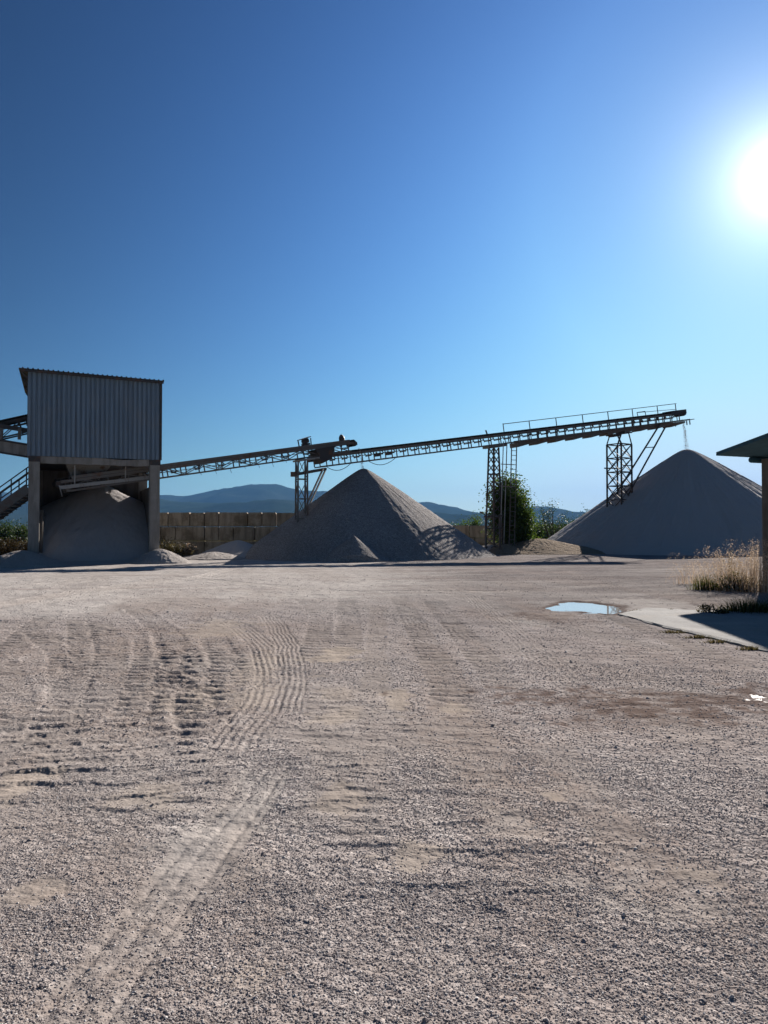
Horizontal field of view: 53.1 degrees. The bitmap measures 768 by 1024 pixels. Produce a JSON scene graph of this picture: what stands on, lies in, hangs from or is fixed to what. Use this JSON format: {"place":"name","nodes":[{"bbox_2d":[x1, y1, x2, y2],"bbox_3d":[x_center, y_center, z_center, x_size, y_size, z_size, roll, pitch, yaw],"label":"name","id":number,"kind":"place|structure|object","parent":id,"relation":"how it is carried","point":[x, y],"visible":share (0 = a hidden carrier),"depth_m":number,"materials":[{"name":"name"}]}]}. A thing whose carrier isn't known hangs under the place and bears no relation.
{"place":"outdoors","nodes":[
{"label":"outdoors","id":0,"kind":"place"},
{"bbox_2d":[159,536,178,551],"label":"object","id":1,"kind":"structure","parent":0,"point":[163,541],"depth_m":43.89,"materials":[{"name":"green plant"}]},
{"bbox_2d":[0,499,570,528],"bbox_3d":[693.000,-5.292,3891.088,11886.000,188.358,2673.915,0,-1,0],"label":"hills","id":2,"kind":"structure","parent":0,"point":[267,505],"depth_m":3713.04,"materials":[{"name":"plant"}]},
{"bbox_2d":[1,484,584,521],"bbox_3d":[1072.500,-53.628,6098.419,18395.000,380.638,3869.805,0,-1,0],"label":"hills","id":3,"kind":"structure","parent":0,"point":[249,493],"depth_m":5987.49,"materials":[{"name":"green plant"}]},
{"bbox_2d":[0,529,767,1023],"bbox_3d":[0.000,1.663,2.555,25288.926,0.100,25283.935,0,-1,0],"label":"ground","id":4,"kind":"structure","parent":0,"point":[360,595],"depth_m":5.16,"materials":[{"name":"grey gravel"}]},
{"bbox_2d":[0,537,24,554],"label":"bramble","id":5,"kind":"object","parent":4,"relation":"on","point":[3,548],"visible":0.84,"depth_m":43.88,"materials":[{"name":"green plant"}]},
{"bbox_2d":[0,536,27,553],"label":"bramble","id":6,"kind":"object","parent":4,"relation":"on","point":[19,547],"visible":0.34,"depth_m":44.79,"materials":[{"name":"green plant"}]},
{"bbox_2d":[0,518,27,541],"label":"hedge tree","id":7,"kind":"object","parent":4,"relation":"on","point":[5,529],"visible":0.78,"depth_m":94.27,"materials":[{"name":"green plant"}]},
{"bbox_2d":[7,537,27,549],"bbox_3d":[-21.613,2.043,46.150,3.237,1.191,2.727,1,-2,-40],"label":"bramble","id":8,"kind":"object","parent":4,"relation":"on","point":[22,543],"visible":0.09,"depth_m":45.61,"materials":[{"name":"green plant"}]},
{"bbox_2d":[11,518,27,540],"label":"hedge tree","id":9,"kind":"object","parent":4,"relation":"on","point":[24,534],"visible":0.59,"depth_m":96.62,"materials":[{"name":"green plant"}]},
{"bbox_2d":[0,550,68,567],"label":"spill heap","id":10,"kind":"object","parent":4,"relation":"on","point":[20,559],"visible":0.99,"depth_m":32.41,"materials":[{"name":"gravel"}]},
{"bbox_2d":[19,367,163,553],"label":"hopper building","id":11,"kind":"structure","parent":4,"relation":"on","point":[84,423],"depth_m":35.47,"materials":[{"name":"grey metal"}]},
{"bbox_2d":[0,414,26,439],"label":"belt conveyor","id":12,"kind":"object","parent":11,"relation":"attached to","point":[17,420],"visible":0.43,"depth_m":36.51,"materials":[{"name":"metal"}]},
{"bbox_2d":[0,424,27,457],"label":"conveyor gallery","id":13,"kind":"object","parent":11,"relation":"attached to","point":[13,448],"visible":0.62,"depth_m":35.79,"materials":[{"name":"grey metal"}]},
{"bbox_2d":[0,467,27,519],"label":"steel stair","id":14,"kind":"object","parent":11,"relation":"attached to","point":[15,500],"visible":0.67,"depth_m":35.63,"materials":[{"name":"grey metal"}]},
{"bbox_2d":[39,485,147,564],"bbox_3d":[-14.174,0.505,37.496,4.927,3.905,6.770,1,-1,-23],"label":"gravel pile","id":15,"kind":"object","parent":4,"relation":"on","point":[105,525],"visible":0.84,"depth_m":36.91,"materials":[{"name":"grey gravel"}]},
{"bbox_2d":[129,549,188,563],"bbox_3d":[-10.498,2.125,35.993,2.781,0.810,2.774,0,-1,0],"label":"spill heap","id":16,"kind":"object","parent":4,"relation":"on","point":[159,556],"visible":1,"depth_m":35.16,"materials":[{"name":"gravel"}]},
{"bbox_2d":[159,540,193,556],"bbox_3d":[-11.382,1.986,41.432,2.748,1.044,1.718,0,-1,-15],"label":"leafy weed","id":17,"kind":"object","parent":4,"relation":"on","point":[175,549],"visible":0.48,"depth_m":41.37,"materials":[{"name":"green plant"}]},
{"bbox_2d":[176,543,202,556],"bbox_3d":[-10.652,2.066,42.129,1.823,0.922,1.571,0,-1,0],"label":"leafy weed","id":18,"kind":"object","parent":4,"relation":"on","point":[195,551],"visible":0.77,"depth_m":41.87,"materials":[{"name":"green plant"}]},
{"bbox_2d":[183,552,244,559],"bbox_3d":[-9.114,2.385,41.084,3.830,0.510,3.796,0,-1,0],"label":"spill heap","id":19,"kind":"object","parent":4,"relation":"on","point":[214,556],"visible":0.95,"depth_m":40.05,"materials":[{"name":"gravel"}]},
{"bbox_2d":[200,540,252,557],"bbox_3d":[-8.290,2.136,43.169,4.897,1.100,4.936,0,-1,0],"label":"spill heap","id":20,"kind":"object","parent":4,"relation":"on","point":[240,548],"visible":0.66,"depth_m":42.13,"materials":[{"name":"grey gravel"}]},
{"bbox_2d":[159,512,296,552],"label":"block wall","id":21,"kind":"structure","parent":4,"relation":"on","point":[207,538],"depth_m":45.81,"materials":[{"name":"concrete"}]},
{"bbox_2d":[291,457,326,522],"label":"lattice tower","id":22,"kind":"structure","parent":4,"relation":"on","point":[296,473],"depth_m":42.31,"materials":[{"name":"metal"}]},
{"bbox_2d":[52,434,356,496],"bbox_3d":[-8.450,-2.543,39.677,16.047,3.908,0.980,1,-1,-33],"label":"belt conveyor","id":23,"kind":"object","parent":22,"relation":"on","point":[324,452],"visible":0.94,"depth_m":39.06,"materials":[{"name":"metal"}]},
{"bbox_2d":[245,468,495,561],"bbox_3d":[-0.857,0.087,44.729,15.845,5.264,16.082,0,-1,0],"label":"gravel pile","id":24,"kind":"object","parent":4,"relation":"on","point":[363,515],"visible":0.91,"depth_m":40.44,"materials":[{"name":"grey gravel"}]},
{"bbox_2d":[460,511,484,540],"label":"hedge tree","id":25,"kind":"object","parent":4,"relation":"on","point":[475,522],"visible":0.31,"depth_m":83.92,"materials":[{"name":"green plant"}]},
{"bbox_2d":[452,525,501,545],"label":"block wall","id":26,"kind":"structure","parent":4,"relation":"on","point":[477,534],"depth_m":55.38,"materials":[{"name":"concrete"}]},
{"bbox_2d":[483,545,498,549],"bbox_3d":[7.105,2.486,50.102,5.138,0.701,5.170,0,-1,0],"label":"spill heap","id":27,"kind":"object","parent":4,"relation":"on","point":[489,547],"visible":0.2,"depth_m":49.46,"materials":[{"name":"grey gravel"}]},
{"bbox_2d":[480,511,502,549],"bbox_3d":[6.689,1.298,47.783,1.446,2.676,0.153,0,-1,0],"label":"pipe frame","id":28,"kind":"object","parent":4,"relation":"on","point":[500,527],"visible":0.88,"depth_m":47.73,"materials":[{"name":"metal"}]},
{"bbox_2d":[484,447,502,547],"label":"lattice tower","id":29,"kind":"structure","parent":4,"relation":"on","point":[493,482],"depth_m":49.21,"materials":[{"name":"metal"}]},
{"bbox_2d":[308,403,693,470],"bbox_3d":[9.190,-5.286,50.433,30.117,6.134,1.516,1,-1,-27],"label":"belt conveyor","id":30,"kind":"object","parent":29,"relation":"on","point":[584,434],"visible":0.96,"depth_m":50.63,"materials":[{"name":"metal"}]},
{"bbox_2d":[682,419,688,448],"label":"falling gravel","id":31,"kind":"structure","parent":30,"relation":"on","point":[685,437],"depth_m":56.84,"materials":[{"name":"grey gravel"}]},
{"bbox_2d":[489,544,521,554],"bbox_3d":[7.723,2.418,48.588,2.904,0.770,2.891,0,-1,0],"label":"spill heap","id":32,"kind":"object","parent":4,"relation":"on","point":[506,549],"visible":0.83,"depth_m":47.64,"materials":[{"name":"grey gravel"}]},
{"bbox_2d":[478,468,535,545],"bbox_3d":[8.214,-0.256,50.645,4.009,6.008,4.230,0,-1,0],"label":"leafy tree","id":33,"kind":"object","parent":4,"relation":"on","point":[521,499],"visible":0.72,"depth_m":49.81,"materials":[{"name":"green plant"}]},
{"bbox_2d":[501,441,516,545],"bbox_3d":[7.941,-0.921,49.016,1.406,7.168,0.063,1,-1,-27],"label":"ladder","id":34,"kind":"object","parent":4,"relation":"on","point":[510,486],"visible":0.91,"depth_m":49.05,"materials":[{"name":"metal"}]},
{"bbox_2d":[512,502,543,542],"bbox_3d":[9.117,0.789,50.910,3.164,3.974,2.963,-1,-1,30],"label":"leafy tree","id":35,"kind":"object","parent":4,"relation":"on","point":[524,537],"visible":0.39,"depth_m":50.45,"materials":[{"name":"green plant"}]},
{"bbox_2d":[531,517,551,538],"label":"hedge tree","id":36,"kind":"object","parent":4,"relation":"on","point":[539,533],"visible":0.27,"depth_m":94.09,"materials":[{"name":"green plant"}]},
{"bbox_2d":[533,519,562,538],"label":"hedge tree","id":37,"kind":"object","parent":4,"relation":"on","point":[551,529],"visible":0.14,"depth_m":99.18,"materials":[{"name":"green plant"}]},
{"bbox_2d":[537,500,572,537],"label":"leafy tree","id":38,"kind":"object","parent":4,"relation":"on","point":[549,523],"visible":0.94,"depth_m":87.95,"materials":[{"name":"green plant"}]},
{"bbox_2d":[510,539,604,554],"bbox_3d":[10.163,2.295,50.515,9.923,1.100,7.103,0,-1,0],"label":"spill heap","id":39,"kind":"object","parent":4,"relation":"on","point":[539,547],"visible":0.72,"depth_m":48.45,"materials":[{"name":"beige gravel"}]},
{"bbox_2d":[545,602,622,613],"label":"puddle water","id":40,"kind":"structure","parent":4,"relation":"on","point":[591,608],"depth_m":15.56,"materials":[{"name":"clear liquid"}]},
{"bbox_2d":[548,449,761,555],"bbox_3d":[22.535,-0.797,56.940,24.773,7.658,24.596,0,-1,0],"label":"gravel pile","id":41,"kind":"object","parent":4,"relation":"on","point":[687,502],"visible":0.88,"depth_m":50.36,"materials":[{"name":"grey gravel"}]},
{"bbox_2d":[604,424,666,506],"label":"lattice tower","id":42,"kind":"structure","parent":41,"relation":"on","point":[620,486],"depth_m":54.24,"materials":[{"name":"metal"}]},
{"bbox_2d":[657,629,687,633],"bbox_3d":[4.450,1.837,11.853,0.640,0.060,0.242,0,-1,0],"label":"grass clump","id":43,"kind":"object","parent":4,"relation":"on","point":[669,631],"visible":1,"depth_m":11.85,"materials":[{"name":"green plant"}]},
{"bbox_2d":[618,608,767,651],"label":"concrete slab","id":44,"kind":"structure","parent":4,"relation":"on","point":[743,629],"depth_m":12.79,"materials":[{"name":"grey concrete"}]},
{"bbox_2d":[682,634,710,638],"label":"grass clump","id":45,"kind":"object","parent":4,"relation":"on","point":[698,637],"visible":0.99,"depth_m":11.29,"materials":[{"name":"green plant"}]},
{"bbox_2d":[686,573,722,590],"bbox_3d":[8.501,1.809,20.206,1.103,0.478,0.927,1,-2,-34],"label":"grass clump","id":46,"kind":"object","parent":4,"relation":"on","point":[701,587],"visible":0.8,"depth_m":20.15,"materials":[{"name":"plant"}]},
{"bbox_2d":[696,604,716,612],"bbox_3d":[6.112,1.833,14.528,0.347,0.231,0.264,0,-1,-13],"label":"leafy weed","id":47,"kind":"object","parent":4,"relation":"on","point":[707,608],"visible":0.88,"depth_m":14.54,"materials":[{"name":"green plant"}]},
{"bbox_2d":[697,639,730,642],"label":"grass clump","id":48,"kind":"object","parent":4,"relation":"on","point":[717,641],"visible":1,"depth_m":10.84,"materials":[{"name":"green plant"}]},
{"bbox_2d":[711,604,728,613],"bbox_3d":[6.276,1.840,14.334,0.396,0.225,0.336,0,-1,0],"label":"leafy weed","id":49,"kind":"object","parent":4,"relation":"on","point":[722,611],"visible":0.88,"depth_m":14.30,"materials":[{"name":"green plant"}]},
{"bbox_2d":[696,597,767,613],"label":"grass clump","id":50,"kind":"object","parent":4,"relation":"on","point":[748,607],"visible":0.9,"depth_m":14.54,"materials":[{"name":"green plant"}]},
{"bbox_2d":[701,571,766,591],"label":"leafy weed","id":51,"kind":"object","parent":4,"relation":"on","point":[726,585],"visible":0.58,"depth_m":19.84,"materials":[{"name":"green plant"}]},
{"bbox_2d":[716,433,767,580],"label":"canopy","id":52,"kind":"object","parent":4,"relation":"on","point":[755,450],"visible":0.95,"depth_m":22.49,"materials":[{"name":"metal"}]},
{"bbox_2d":[735,645,765,650],"bbox_3d":[4.882,1.802,10.221,0.573,0.060,0.264,0,-1,0],"label":"grass clump","id":53,"kind":"object","parent":4,"relation":"on","point":[751,647],"visible":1,"depth_m":10.20,"materials":[{"name":"green plant"}]},
{"bbox_2d":[0,0,767,512],"label":"sky","id":54,"kind":"structure","parent":0,"point":[371,223],"materials":[{"name":"blue"}]},
{"bbox_2d":[665,554,730,584],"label":"dry grass","id":55,"kind":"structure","parent":0,"point":[686,581],"depth_m":22.26,"materials":[{"name":"beige plant"}]},
{"bbox_2d":[686,537,767,593],"bbox_3d":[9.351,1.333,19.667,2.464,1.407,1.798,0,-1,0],"label":"dry grass","id":56,"kind":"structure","parent":0,"point":[756,587],"depth_m":19.51,"materials":[{"name":"beige plant"}]},
{"bbox_2d":[722,549,741,579],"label":"dry grass","id":57,"kind":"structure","parent":0,"point":[732,566],"depth_m":21.58,"materials":[{"name":"beige plant"}]}
]}

